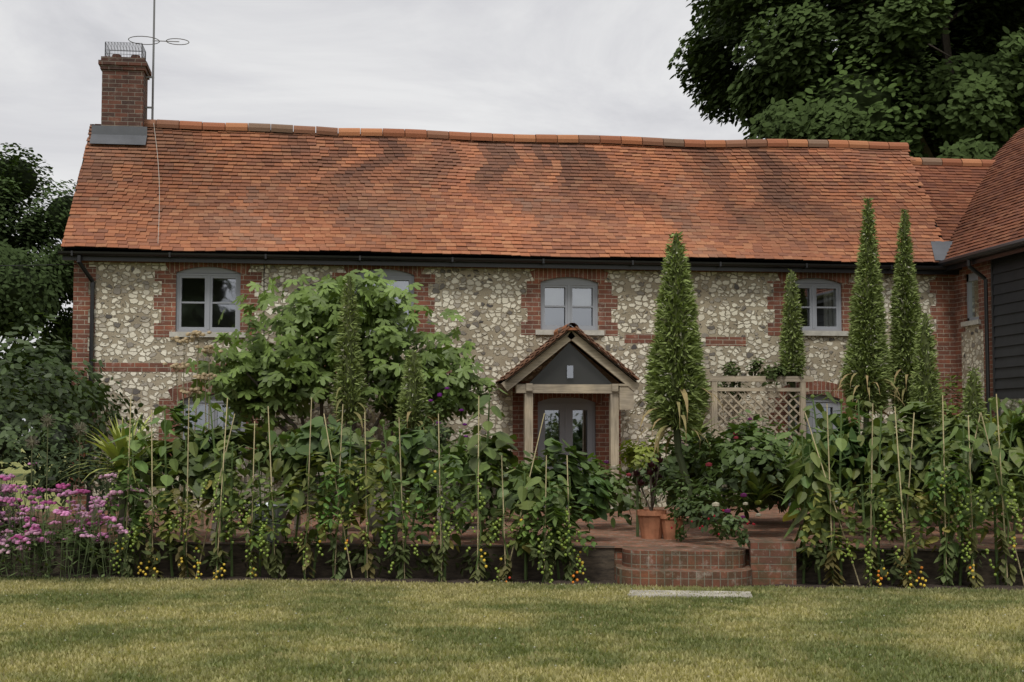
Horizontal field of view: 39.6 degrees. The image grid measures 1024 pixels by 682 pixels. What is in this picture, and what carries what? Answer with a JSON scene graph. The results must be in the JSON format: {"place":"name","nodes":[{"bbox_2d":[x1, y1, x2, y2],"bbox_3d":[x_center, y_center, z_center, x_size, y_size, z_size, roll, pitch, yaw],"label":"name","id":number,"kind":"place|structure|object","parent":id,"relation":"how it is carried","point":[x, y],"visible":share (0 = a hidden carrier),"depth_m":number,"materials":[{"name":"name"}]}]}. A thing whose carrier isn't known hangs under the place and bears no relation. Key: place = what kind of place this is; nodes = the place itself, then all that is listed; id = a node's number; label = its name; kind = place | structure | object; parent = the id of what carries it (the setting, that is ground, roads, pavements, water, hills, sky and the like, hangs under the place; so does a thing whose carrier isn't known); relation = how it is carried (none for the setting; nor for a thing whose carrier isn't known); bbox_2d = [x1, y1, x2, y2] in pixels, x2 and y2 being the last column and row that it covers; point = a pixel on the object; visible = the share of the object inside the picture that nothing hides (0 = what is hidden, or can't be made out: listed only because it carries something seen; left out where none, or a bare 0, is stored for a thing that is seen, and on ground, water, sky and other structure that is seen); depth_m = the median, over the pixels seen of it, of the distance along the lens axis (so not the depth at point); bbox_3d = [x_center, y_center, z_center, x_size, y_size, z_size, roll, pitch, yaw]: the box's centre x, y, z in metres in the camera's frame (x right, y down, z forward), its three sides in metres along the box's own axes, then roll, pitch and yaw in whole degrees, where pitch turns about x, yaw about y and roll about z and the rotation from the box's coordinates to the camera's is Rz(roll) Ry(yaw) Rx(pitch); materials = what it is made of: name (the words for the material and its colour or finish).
{"place":"outdoors","nodes":[
{"label":"outdoors","id":0,"kind":"place"},
{"bbox_2d":[0,0,838,430],"label":"sky","id":1,"kind":"structure","parent":0,"point":[529,67],"materials":[{"name":"white"}]},
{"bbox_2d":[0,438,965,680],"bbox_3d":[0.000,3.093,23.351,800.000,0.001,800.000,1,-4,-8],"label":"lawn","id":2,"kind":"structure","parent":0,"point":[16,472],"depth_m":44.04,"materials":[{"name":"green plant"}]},
{"bbox_2d":[0,330,222,581],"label":"flower border","id":3,"kind":"object","parent":2,"relation":"on","point":[81,535],"visible":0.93,"depth_m":15.85,"materials":[{"name":"green plant"}]},
{"bbox_2d":[0,0,1023,510],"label":"cottage","id":4,"kind":"structure","parent":2,"relation":"on","point":[514,250],"depth_m":24.16,"materials":[{"name":"tile"}]},
{"bbox_2d":[0,0,1023,434],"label":"trees","id":5,"kind":"object","parent":2,"relation":"on","point":[932,78],"visible":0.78,"depth_m":51.63,"materials":[{"name":"green plant"}]},
{"bbox_2d":[0,505,1023,597],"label":"terrace and steps","id":6,"kind":"structure","parent":2,"relation":"on","point":[622,554],"depth_m":15.52,"materials":[{"name":"red brick"}]},
{"bbox_2d":[184,269,496,512],"bbox_3d":[-2.588,0.752,21.710,4.754,3.812,2.282,1,-4,-8],"label":"fig tree","id":7,"kind":"object","parent":6,"relation":"on","point":[258,379],"visible":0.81,"depth_m":21.43,"materials":[{"name":"green plant"}]},
{"bbox_2d":[209,452,683,543],"bbox_3d":[-1.751,1.876,17.215,6.924,0.966,3.461,-3,-4,35],"label":"garden furniture and pots","id":8,"kind":"object","parent":6,"relation":"on","point":[654,524],"visible":0.25,"depth_m":16.50,"materials":[{"name":"brown ceramic"}]},
{"bbox_2d":[0,307,1023,584],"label":"shrubs","id":9,"kind":"object","parent":6,"relation":"on","point":[746,461],"visible":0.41,"depth_m":17.59,"materials":[{"name":"green plant"}]},
{"bbox_2d":[101,394,1023,587],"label":"tomato row","id":10,"kind":"object","parent":6,"relation":"on","point":[275,563],"visible":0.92,"depth_m":15.17,"materials":[{"name":"green plant"}]},
{"bbox_2d":[105,388,1023,585],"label":"bean plants","id":11,"kind":"object","parent":6,"relation":"on","point":[850,447],"visible":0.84,"depth_m":15.76,"materials":[{"name":"green plant"}]},
{"bbox_2d":[316,197,989,527],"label":"cypress trees","id":12,"kind":"object","parent":6,"relation":"on","point":[902,372],"visible":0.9,"depth_m":20.72,"materials":[{"name":"green plant"}]},
{"bbox_2d":[495,323,813,508],"bbox_3d":[2.352,1.250,23.167,5.226,2.975,1.250,1,-4,-8],"label":"porch and trellis","id":13,"kind":"object","parent":6,"relation":"on","point":[580,362],"visible":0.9,"depth_m":22.63,"materials":[{"name":"brown wood"}]},
{"bbox_2d":[617,438,693,536],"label":"pot plants","id":14,"kind":"object","parent":6,"relation":"on","point":[635,455],"visible":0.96,"depth_m":16.78,"materials":[{"name":"green plant"}]},
{"bbox_2d":[0,575,1023,681],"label":"lawn grass","id":15,"kind":"structure","parent":0,"point":[279,630],"depth_m":11.15,"materials":[{"name":"green plant"}]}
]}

